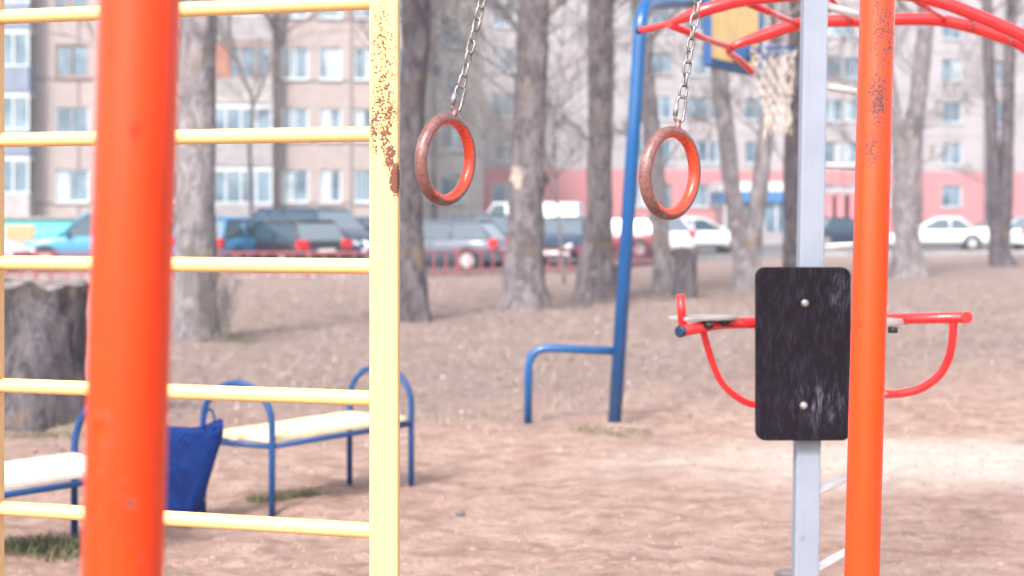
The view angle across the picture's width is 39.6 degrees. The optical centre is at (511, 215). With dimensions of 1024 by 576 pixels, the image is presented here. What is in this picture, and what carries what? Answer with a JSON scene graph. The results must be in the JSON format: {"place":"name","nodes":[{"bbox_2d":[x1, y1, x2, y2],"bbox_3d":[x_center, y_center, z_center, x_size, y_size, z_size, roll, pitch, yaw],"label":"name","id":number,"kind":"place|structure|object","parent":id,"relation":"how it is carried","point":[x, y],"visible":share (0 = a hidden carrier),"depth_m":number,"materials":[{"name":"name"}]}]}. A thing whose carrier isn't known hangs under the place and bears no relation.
{"place":"outdoors","nodes":[
{"label":"outdoors","id":0,"kind":"place"},
{"bbox_2d":[422,0,482,219],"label":"apartment wing","id":1,"kind":"structure","parent":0,"point":[441,184],"depth_m":76.75,"materials":[{"name":"beige brick"}]},
{"bbox_2d":[441,125,461,150],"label":"window","id":2,"kind":"structure","parent":1,"relation":"in","point":[454,133],"depth_m":76.75,"materials":[{"name":"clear glass"}]},
{"bbox_2d":[441,69,461,99],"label":"window","id":3,"kind":"structure","parent":1,"relation":"in","point":[452,83],"depth_m":76.75,"materials":[{"name":"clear glass"}]},
{"bbox_2d":[441,173,464,202],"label":"window","id":4,"kind":"structure","parent":1,"relation":"in","point":[447,185],"depth_m":76.71,"materials":[{"name":"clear glass"}]},
{"bbox_2d":[441,17,464,47],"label":"window","id":5,"kind":"structure","parent":1,"relation":"in","point":[452,20],"depth_m":76.75,"materials":[{"name":"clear glass"}]},
{"bbox_2d":[4,254,1023,575],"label":"ground","id":6,"kind":"structure","parent":0,"point":[726,490],"depth_m":9.16,"materials":[{"name":"brown soil"}]},
{"bbox_2d":[4,529,82,562],"bbox_3d":[-2.145,1.443,6.248,0.794,0.131,0.550,0,0,0],"label":"grass tuft","id":7,"kind":"object","parent":6,"relation":"on","point":[11,547],"visible":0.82,"depth_m":6.22,"materials":[{"name":"green plant"}]},
{"bbox_2d":[4,408,85,537],"bbox_3d":[-2.237,1.197,6.155,0.547,0.706,1.171,0,0,43],"label":"bench","id":8,"kind":"object","parent":6,"relation":"on","point":[42,470],"visible":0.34,"depth_m":6.25,"materials":[{"name":"blue paint"}]},
{"bbox_2d":[4,419,85,439],"bbox_3d":[-3.218,1.474,9.900,1.293,0.123,0.798,0,0,0],"label":"grass tuft","id":9,"kind":"object","parent":6,"relation":"on","point":[49,432],"visible":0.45,"depth_m":9.70,"materials":[{"name":"plant"}]},
{"bbox_2d":[4,279,89,431],"bbox_3d":[-3.497,1.020,10.300,0.886,1.120,0.930,0,0,39],"label":"tree stump","id":10,"kind":"object","parent":6,"relation":"on","point":[46,331],"visible":0.81,"depth_m":9.98,"materials":[{"name":"grey wood"}]},
{"bbox_2d":[25,0,220,340],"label":"bare tree","id":11,"kind":"object","parent":6,"relation":"on","point":[195,222],"visible":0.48,"depth_m":17.00,"materials":[{"name":"grey plant"}]},
{"bbox_2d":[81,0,180,575],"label":"steel post","id":12,"kind":"object","parent":6,"relation":"on","point":[131,276],"visible":1,"depth_m":1.35,"materials":[{"name":"orange metal"}]},
{"bbox_2d":[4,250,368,278],"bbox_3d":[-10.487,1.160,34.048,14.851,0.680,0.078,0,0,-2],"label":"rail fence","id":13,"kind":"object","parent":6,"relation":"on","point":[51,273],"visible":0.51,"depth_m":34.16,"materials":[{"name":"red metal"}]},
{"bbox_2d":[165,408,222,511],"bbox_3d":[-1.570,1.203,6.948,0.366,0.478,0.274,0,0,-40],"label":"bag","id":14,"kind":"object","parent":6,"relation":"on","point":[192,452],"visible":0.61,"depth_m":6.88,"materials":[{"name":"blue fabric"}]},
{"bbox_2d":[174,250,246,341],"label":"root shoots","id":15,"kind":"object","parent":6,"relation":"on","point":[213,307],"visible":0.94,"depth_m":16.84,"materials":[{"name":"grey plant"}]},
{"bbox_2d":[200,334,257,343],"bbox_3d":[-3.364,1.470,16.898,0.762,0.120,0.548,0,0,0],"label":"grass tuft","id":16,"kind":"object","parent":6,"relation":"on","point":[241,341],"visible":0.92,"depth_m":16.84,"materials":[{"name":"plant"}]},
{"bbox_2d":[215,11,349,217],"bbox_3d":[-9.031,-5.351,51.620,9.002,14.002,6.200,0,0,-33],"label":"bare tree","id":17,"kind":"object","parent":6,"relation":"on","point":[272,24],"visible":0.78,"depth_m":51.91,"materials":[{"name":"grey plant"}]},
{"bbox_2d":[242,485,328,502],"bbox_3d":[-1.216,1.481,7.585,0.442,0.105,0.355,0,0,26],"label":"grass tuft","id":18,"kind":"object","parent":6,"relation":"on","point":[280,497],"visible":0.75,"depth_m":7.54,"materials":[{"name":"green plant"}]},
{"bbox_2d":[200,365,413,516],"bbox_3d":[-1.071,1.189,7.589,0.439,0.721,1.149,0,0,39],"label":"bench","id":19,"kind":"object","parent":6,"relation":"on","point":[272,431],"visible":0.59,"depth_m":7.44,"materials":[{"name":"blue paint"}]},
{"bbox_2d":[0,0,895,575],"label":"climbing frame","id":20,"kind":"object","parent":6,"relation":"on","point":[380,266],"visible":0.98,"depth_m":3.01,"materials":[{"name":"yellow paint"}]},
{"bbox_2d":[414,0,486,205],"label":"gym ring","id":21,"kind":"object","parent":20,"relation":"hanging from","point":[433,125],"visible":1,"depth_m":3.04,"materials":[{"name":"metal"}]},
{"bbox_2d":[639,0,702,219],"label":"gym ring","id":22,"kind":"object","parent":20,"relation":"hanging from","point":[656,140],"visible":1,"depth_m":2.99,"materials":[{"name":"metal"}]},
{"bbox_2d":[341,0,564,322],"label":"bare tree","id":23,"kind":"object","parent":6,"relation":"on","point":[415,16],"visible":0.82,"depth_m":20.34,"materials":[{"name":"grey plant"}]},
{"bbox_2d":[428,411,509,421],"bbox_3d":[-0.325,1.504,10.662,0.614,0.061,0.393,0,0,0],"label":"grass tuft","id":24,"kind":"object","parent":6,"relation":"on","point":[487,415],"visible":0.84,"depth_m":10.64,"materials":[{"name":"plant"}]},
{"bbox_2d":[425,248,579,276],"bbox_3d":[-0.645,1.160,36.141,6.223,0.680,0.105,0,0,-37],"label":"rail fence","id":25,"kind":"object","parent":6,"relation":"on","point":[457,270],"visible":0.53,"depth_m":36.02,"materials":[{"name":"metal"}]},
{"bbox_2d":[4,250,1023,278],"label":"kerb","id":26,"kind":"structure","parent":6,"relation":"on","point":[763,256],"depth_m":36.29,"materials":[{"name":"concrete"}]},
{"bbox_2d":[4,406,1023,575],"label":"earth clods","id":27,"kind":"object","parent":6,"relation":"on","point":[904,562],"visible":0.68,"depth_m":7.52,"materials":[{"name":"brown soil"}]},
{"bbox_2d":[8,276,1023,479],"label":"leaf litter","id":28,"kind":"object","parent":6,"relation":"on","point":[473,421],"visible":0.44,"depth_m":17.82,"materials":[{"name":"brown plant"}]},
{"bbox_2d":[401,0,660,311],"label":"bare tree","id":29,"kind":"object","parent":6,"relation":"on","point":[524,288],"visible":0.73,"depth_m":21.97,"materials":[{"name":"grey plant"}]},
{"bbox_2d":[431,0,664,284],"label":"sapling","id":30,"kind":"object","parent":6,"relation":"on","point":[555,106],"visible":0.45,"depth_m":30.75,"materials":[{"name":"grey plant"}]},
{"bbox_2d":[482,0,638,300],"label":"bare tree","id":31,"kind":"object","parent":6,"relation":"on","point":[595,276],"visible":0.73,"depth_m":25.79,"materials":[{"name":"grey plant"}]},
{"bbox_2d":[570,421,654,437],"bbox_3d":[0.700,1.496,9.952,0.583,0.082,0.414,0,0,26],"label":"grass tuft","id":32,"kind":"object","parent":6,"relation":"on","point":[617,432],"visible":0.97,"depth_m":9.94,"materials":[{"name":"plant"}]},
{"bbox_2d":[579,244,652,266],"bbox_3d":[3.360,1.160,41.387,0.099,0.680,7.548,0,0,24],"label":"rail fence","id":33,"kind":"object","parent":6,"relation":"on","point":[636,246],"visible":0.34,"depth_m":42.04,"materials":[{"name":"red metal"}]},
{"bbox_2d":[551,0,764,294],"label":"bare tree","id":34,"kind":"object","parent":6,"relation":"on","point":[662,282],"visible":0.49,"depth_m":27.37,"materials":[{"name":"grey plant"}]},
{"bbox_2d":[524,0,797,423],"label":"basketball stand","id":35,"kind":"object","parent":6,"relation":"on","point":[730,26],"visible":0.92,"depth_m":10.37,"materials":[{"name":"blue paint"}]},
{"bbox_2d":[672,246,698,298],"bbox_3d":[3.211,1.065,26.308,0.493,1.030,0.534,0,0,0],"label":"tree stump","id":36,"kind":"object","parent":6,"relation":"on","point":[685,271],"visible":0.96,"depth_m":26.10,"materials":[{"name":"grey wood"}]},
{"bbox_2d":[685,1,858,266],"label":"bare tree","id":37,"kind":"object","parent":6,"relation":"on","point":[790,169],"visible":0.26,"depth_m":32.83,"materials":[{"name":"grey plant"}]},
{"bbox_2d":[632,0,919,290],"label":"bare tree","id":38,"kind":"object","parent":6,"relation":"on","point":[746,233],"visible":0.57,"depth_m":28.86,"materials":[{"name":"grey plant"}]},
{"bbox_2d":[668,0,972,575],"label":"exercise station","id":39,"kind":"object","parent":6,"relation":"on","point":[800,322],"visible":0.88,"depth_m":4.34,"materials":[{"name":"grey paint"}]},
{"bbox_2d":[636,0,1023,74],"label":"overhead ladder","id":40,"kind":"object","parent":6,"relation":"on","point":[981,23],"visible":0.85,"depth_m":5.40,"materials":[{"name":"red metal"}]},
{"bbox_2d":[826,0,1019,278],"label":"bare tree","id":41,"kind":"object","parent":6,"relation":"on","point":[907,255],"visible":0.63,"depth_m":34.80,"materials":[{"name":"grey plant"}]},
{"bbox_2d":[900,0,1023,266],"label":"bare tree","id":42,"kind":"object","parent":6,"relation":"on","point":[1000,173],"visible":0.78,"depth_m":42.85,"materials":[{"name":"grey plant"}]},
{"bbox_2d":[24,244,1023,270],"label":"road","id":43,"kind":"structure","parent":0,"point":[765,249],"depth_m":58.90,"materials":[{"name":"grey asphalt"}]},
{"bbox_2d":[4,237,34,271],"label":"parked car","id":44,"kind":"object","parent":43,"relation":"on","point":[12,246],"visible":0.27,"depth_m":35.37,"materials":[{"name":"white paint"}]},
{"bbox_2d":[4,217,78,241],"bbox_3d":[-20.368,0.765,62.950,8.125,1.470,2.700,0,0,0],"label":"shop annex","id":45,"kind":"object","parent":43,"relation":"on","point":[21,229],"visible":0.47,"depth_m":61.80,"materials":[{"name":"teal paint"}]},
{"bbox_2d":[6,225,33,241],"bbox_3d":[-21.359,0.950,61.740,1.217,1.100,0.080,0,0,0],"label":"door panel","id":46,"kind":"structure","parent":45,"relation":"in","point":[20,233],"depth_m":61.70,"materials":[{"name":"paint"}]},
{"bbox_2d":[21,212,174,270],"bbox_3d":[-10.730,0.691,37.197,4.323,1.641,2.066,0,0,-8],"label":"parked car","id":47,"kind":"object","parent":43,"relation":"on","point":[75,236],"visible":0.18,"depth_m":36.28,"materials":[{"name":"teal paint"}]},
{"bbox_2d":[4,0,401,217],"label":"apartment block","id":48,"kind":"structure","parent":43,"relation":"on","point":[49,82],"depth_m":64.00,"materials":[{"name":"beige brick"}]},
{"bbox_2d":[53,169,89,202],"bbox_3d":[-19.781,-1.345,63.949,1.600,1.550,0.255,0,0,-4],"label":"window","id":49,"kind":"structure","parent":48,"relation":"in","point":[71,185],"depth_m":64.05,"materials":[{"name":"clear glass"}]},
{"bbox_2d":[53,44,89,78],"bbox_3d":[-19.781,-6.945,63.949,1.600,1.550,0.255,0,0,-4],"label":"window","id":50,"kind":"structure","parent":48,"relation":"in","point":[71,60],"depth_m":64.06,"materials":[{"name":"clear glass"}]},
{"bbox_2d":[55,107,88,131],"bbox_3d":[-19.781,-4.145,63.949,1.600,1.550,0.255,0,0,-4],"label":"window","id":51,"kind":"structure","parent":48,"relation":"in","point":[66,118],"depth_m":64.06,"materials":[{"name":"clear glass"}]},
{"bbox_2d":[55,0,88,6],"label":"window","id":52,"kind":"structure","parent":48,"relation":"in","point":[59,3],"depth_m":64.06,"materials":[{"name":"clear glass"}]},
{"bbox_2d":[282,169,307,201],"bbox_3d":[-9.861,-1.345,64.706,1.300,1.550,0.255,0,0,-4],"label":"window","id":53,"kind":"structure","parent":48,"relation":"in","point":[294,181],"depth_m":64.80,"materials":[{"name":"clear glass"}]},
{"bbox_2d":[282,108,307,127],"bbox_3d":[-9.861,-4.145,64.706,1.300,1.550,0.255,0,0,-4],"label":"window","id":54,"kind":"structure","parent":48,"relation":"in","point":[298,117],"depth_m":64.82,"materials":[{"name":"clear glass"}]},
{"bbox_2d":[281,46,309,79],"bbox_3d":[-9.861,-6.945,64.706,1.300,1.550,0.255,0,0,-4],"label":"window","id":55,"kind":"structure","parent":48,"relation":"in","point":[299,71],"depth_m":64.82,"materials":[{"name":"clear glass"}]},
{"bbox_2d":[319,108,340,126],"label":"window","id":56,"kind":"structure","parent":48,"relation":"in","point":[328,117],"depth_m":64.93,"materials":[{"name":"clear glass"}]},
{"bbox_2d":[318,47,342,80],"bbox_3d":[-8.278,-6.945,64.828,1.100,1.550,0.255,0,0,-4],"label":"window","id":57,"kind":"structure","parent":48,"relation":"in","point":[329,64],"depth_m":64.93,"materials":[{"name":"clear glass"}]},
{"bbox_2d":[318,11,342,18],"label":"window","id":58,"kind":"structure","parent":48,"relation":"in","point":[334,14],"depth_m":64.93,"materials":[{"name":"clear glass"}]},
{"bbox_2d":[319,169,342,203],"bbox_3d":[-8.278,-1.345,64.828,1.100,1.550,0.255,0,0,-4],"label":"window","id":59,"kind":"structure","parent":48,"relation":"in","point":[329,180],"depth_m":64.93,"materials":[{"name":"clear glass"}]},
{"bbox_2d":[353,170,368,203],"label":"window","id":60,"kind":"structure","parent":48,"relation":"in","point":[361,177],"depth_m":65.06,"materials":[{"name":"clear glass"}]},
{"bbox_2d":[353,47,368,80],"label":"window","id":61,"kind":"structure","parent":48,"relation":"in","point":[361,54],"depth_m":65.06,"materials":[{"name":"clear glass"}]},
{"bbox_2d":[354,108,368,125],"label":"window","id":62,"kind":"structure","parent":48,"relation":"in","point":[361,115],"depth_m":65.04,"materials":[{"name":"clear glass"}]},
{"bbox_2d":[173,216,260,256],"bbox_3d":[-7.275,0.763,37.217,2.083,1.505,4.096,0,0,20],"label":"parked car","id":63,"kind":"object","parent":43,"relation":"on","point":[235,234],"visible":0.23,"depth_m":35.86,"materials":[{"name":"blue paint"}]},
{"bbox_2d":[254,219,351,257],"bbox_3d":[-5.921,0.798,37.013,1.979,1.430,3.891,0,0,-42],"label":"parked car","id":64,"kind":"object","parent":43,"relation":"on","point":[292,235],"visible":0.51,"depth_m":35.84,"materials":[{"name":"black paint"}]},
{"bbox_2d":[252,207,368,257],"bbox_3d":[-5.365,0.633,40.189,4.648,1.765,2.221,0,0,36],"label":"parked car","id":65,"kind":"object","parent":43,"relation":"on","point":[353,227],"visible":0.2,"depth_m":39.80,"materials":[{"name":"blue paint"}]},
{"bbox_2d":[362,219,507,268],"bbox_3d":[-2.036,0.798,38.205,3.891,1.430,1.979,0,0,17],"label":"parked car","id":66,"kind":"object","parent":43,"relation":"on","point":[455,234],"visible":0.41,"depth_m":37.28,"materials":[{"name":"grey paint"}]},
{"bbox_2d":[452,213,507,263],"bbox_3d":[-0.661,0.716,42.283,1.999,1.588,4.184,0,0,-18],"label":"parked car","id":67,"kind":"object","parent":43,"relation":"on","point":[500,221],"visible":0.1,"depth_m":41.90,"materials":[{"name":"grey paint"}]},
{"bbox_2d":[400,0,564,218],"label":"sapling","id":68,"kind":"object","parent":43,"relation":"on","point":[448,128],"visible":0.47,"depth_m":39.84,"materials":[{"name":"grey plant"}]},
{"bbox_2d":[487,202,583,216],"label":"parked car","id":69,"kind":"object","parent":43,"relation":"on","point":[570,209],"visible":0.07,"depth_m":55.99,"materials":[{"name":"white paint"}]},
{"bbox_2d":[544,216,585,262],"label":"parked car","id":70,"kind":"object","parent":43,"relation":"on","point":[572,229],"visible":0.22,"depth_m":42.38,"materials":[{"name":"blue paint"}]},
{"bbox_2d":[612,216,669,258],"bbox_3d":[3.414,0.763,50.005,4.096,1.505,2.083,0,0,15],"label":"parked car","id":71,"kind":"object","parent":43,"relation":"on","point":[642,230],"visible":0.18,"depth_m":48.94,"materials":[{"name":"red paint"}]},
{"bbox_2d":[646,216,695,248],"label":"parked car","id":72,"kind":"object","parent":43,"relation":"on","point":[682,232],"visible":0.1,"depth_m":52.51,"materials":[{"name":"white paint"}]},
{"bbox_2d":[671,217,731,252],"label":"parked car","id":73,"kind":"object","parent":43,"relation":"on","point":[710,234],"visible":0.25,"depth_m":56.25,"materials":[{"name":"white paint"}]},
{"bbox_2d":[710,182,783,243],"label":"kiosk","id":74,"kind":"object","parent":43,"relation":"on","point":[773,230],"visible":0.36,"depth_m":74.15,"materials":[{"name":"white glass"}]},
{"bbox_2d":[824,217,853,242],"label":"parked car","id":75,"kind":"object","parent":43,"relation":"on","point":[838,229],"visible":0.25,"depth_m":65.04,"materials":[{"name":"blue paint"}]},
{"bbox_2d":[825,188,854,218],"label":"entrance porch","id":76,"kind":"object","parent":43,"relation":"on","point":[839,204],"visible":0.33,"depth_m":87.79,"materials":[{"name":"pink paint"}]},
{"bbox_2d":[832,196,848,216],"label":"door","id":77,"kind":"structure","parent":76,"relation":"in","point":[846,198],"depth_m":91.14,"materials":[{"name":"pink plastic"}]},
{"bbox_2d":[889,217,988,249],"bbox_3d":[18.384,0.773,61.504,4.596,1.485,2.122,0,0,12],"label":"parked car","id":78,"kind":"object","parent":43,"relation":"on","point":[961,232],"visible":0.59,"depth_m":60.60,"materials":[{"name":"white paint"}]},
{"bbox_2d":[1010,217,1023,249],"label":"parked car","id":79,"kind":"object","parent":43,"relation":"on","point":[1017,236],"visible":0.63,"depth_m":61.05,"materials":[{"name":"white paint"}]},
{"bbox_2d":[483,0,1023,233],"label":"apartment block","id":80,"kind":"structure","parent":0,"point":[945,190],"depth_m":93.51,"materials":[{"name":"concrete"}]},
{"bbox_2d":[492,183,508,204],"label":"window","id":81,"kind":"structure","parent":80,"relation":"in","point":[499,195],"depth_m":90.34,"materials":[{"name":"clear glass"}]},
{"bbox_2d":[492,138,510,161],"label":"window","id":82,"kind":"structure","parent":80,"relation":"in","point":[501,157],"depth_m":90.37,"materials":[{"name":"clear glass"}]},
{"bbox_2d":[492,93,513,117],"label":"window","id":83,"kind":"structure","parent":80,"relation":"in","point":[498,94],"depth_m":90.37,"materials":[{"name":"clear glass"}]},
{"bbox_2d":[492,48,515,72],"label":"window","id":84,"kind":"structure","parent":80,"relation":"in","point":[512,67],"depth_m":90.41,"materials":[{"name":"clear glass"}]},
{"bbox_2d":[492,3,515,27],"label":"window","id":85,"kind":"structure","parent":80,"relation":"in","point":[506,23],"depth_m":90.37,"materials":[{"name":"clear glass"}]},
{"bbox_2d":[636,184,646,207],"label":"window","id":86,"kind":"structure","parent":80,"relation":"in","point":[640,203],"depth_m":92.19,"materials":[{"name":"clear glass"}]},
{"bbox_2d":[651,9,673,31],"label":"window","id":87,"kind":"structure","parent":80,"relation":"in","point":[658,20],"depth_m":92.46,"materials":[{"name":"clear glass"}]},
{"bbox_2d":[652,52,673,75],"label":"window","id":88,"kind":"structure","parent":80,"relation":"in","point":[662,67],"depth_m":92.51,"materials":[{"name":"clear glass"}]},
{"bbox_2d":[657,96,672,119],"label":"window","id":89,"kind":"structure","parent":80,"relation":"in","point":[664,108],"depth_m":92.55,"materials":[{"name":"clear glass"}]},
{"bbox_2d":[663,140,673,163],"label":"window","id":90,"kind":"structure","parent":80,"relation":"in","point":[667,144],"depth_m":92.58,"materials":[{"name":"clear glass"}]},
{"bbox_2d":[666,184,671,207],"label":"window","id":91,"kind":"structure","parent":80,"relation":"in","point":[668,186],"depth_m":92.60,"materials":[{"name":"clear glass"}]},
{"bbox_2d":[686,96,707,119],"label":"window","id":92,"kind":"structure","parent":80,"relation":"in","point":[699,99],"depth_m":92.96,"materials":[{"name":"clear glass"}]},
{"bbox_2d":[686,184,708,207],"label":"window","id":93,"kind":"structure","parent":80,"relation":"in","point":[701,200],"depth_m":93.05,"materials":[{"name":"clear glass"}]},
{"bbox_2d":[686,53,708,76],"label":"window","id":94,"kind":"structure","parent":80,"relation":"in","point":[698,56],"depth_m":92.96,"materials":[{"name":"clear glass"}]},
{"bbox_2d":[686,140,709,163],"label":"window","id":95,"kind":"structure","parent":80,"relation":"in","point":[703,160],"depth_m":93.05,"materials":[{"name":"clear glass"}]},
{"bbox_2d":[709,140,719,163],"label":"window","id":96,"kind":"structure","parent":80,"relation":"in","point":[713,144],"depth_m":93.19,"materials":[{"name":"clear glass"}]},
{"bbox_2d":[745,141,756,163],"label":"window","id":97,"kind":"structure","parent":80,"relation":"in","point":[750,146],"depth_m":93.71,"materials":[{"name":"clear glass"}]},
{"bbox_2d":[744,97,761,120],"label":"window","id":98,"kind":"structure","parent":80,"relation":"in","point":[748,115],"depth_m":93.74,"materials":[{"name":"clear glass"}]},
{"bbox_2d":[826,142,841,161],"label":"window","id":99,"kind":"structure","parent":80,"relation":"in","point":[833,149],"depth_m":94.86,"materials":[{"name":"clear glass"}]},
{"bbox_2d":[826,99,841,121],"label":"window","id":100,"kind":"structure","parent":80,"relation":"in","point":[833,106],"depth_m":94.86,"materials":[{"name":"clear glass"}]},
{"bbox_2d":[827,56,841,79],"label":"window","id":101,"kind":"structure","parent":80,"relation":"in","point":[837,59],"depth_m":94.91,"materials":[{"name":"clear glass"}]},
{"bbox_2d":[828,13,840,36],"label":"window","id":102,"kind":"structure","parent":80,"relation":"in","point":[835,34],"depth_m":94.84,"materials":[{"name":"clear glass"}]},
{"bbox_2d":[841,142,855,162],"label":"window","id":103,"kind":"structure","parent":80,"relation":"in","point":[849,151],"depth_m":95.10,"materials":[{"name":"clear glass"}]},
{"bbox_2d":[841,99,856,121],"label":"window","id":104,"kind":"structure","parent":80,"relation":"in","point":[850,112],"depth_m":95.10,"materials":[{"name":"clear glass"}]},
{"bbox_2d":[841,56,857,79],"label":"window","id":105,"kind":"structure","parent":80,"relation":"in","point":[848,59],"depth_m":95.12,"materials":[{"name":"clear glass"}]},
{"bbox_2d":[941,143,962,165],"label":"window","id":106,"kind":"structure","parent":80,"relation":"in","point":[945,161],"depth_m":96.59,"materials":[{"name":"clear glass"}]},
{"bbox_2d":[941,185,963,207],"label":"window","id":107,"kind":"structure","parent":80,"relation":"in","point":[951,195],"depth_m":96.57,"materials":[{"name":"clear glass"}]},
{"bbox_2d":[941,101,963,123],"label":"window","id":108,"kind":"structure","parent":80,"relation":"in","point":[956,115],"depth_m":96.57,"materials":[{"name":"clear glass"}]},
{"bbox_2d":[941,59,963,81],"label":"window","id":109,"kind":"structure","parent":80,"relation":"in","point":[945,71],"depth_m":96.57,"materials":[{"name":"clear glass"}]},
{"bbox_2d":[941,17,963,39],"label":"window","id":110,"kind":"structure","parent":80,"relation":"in","point":[944,34],"depth_m":96.55,"materials":[{"name":"clear glass"}]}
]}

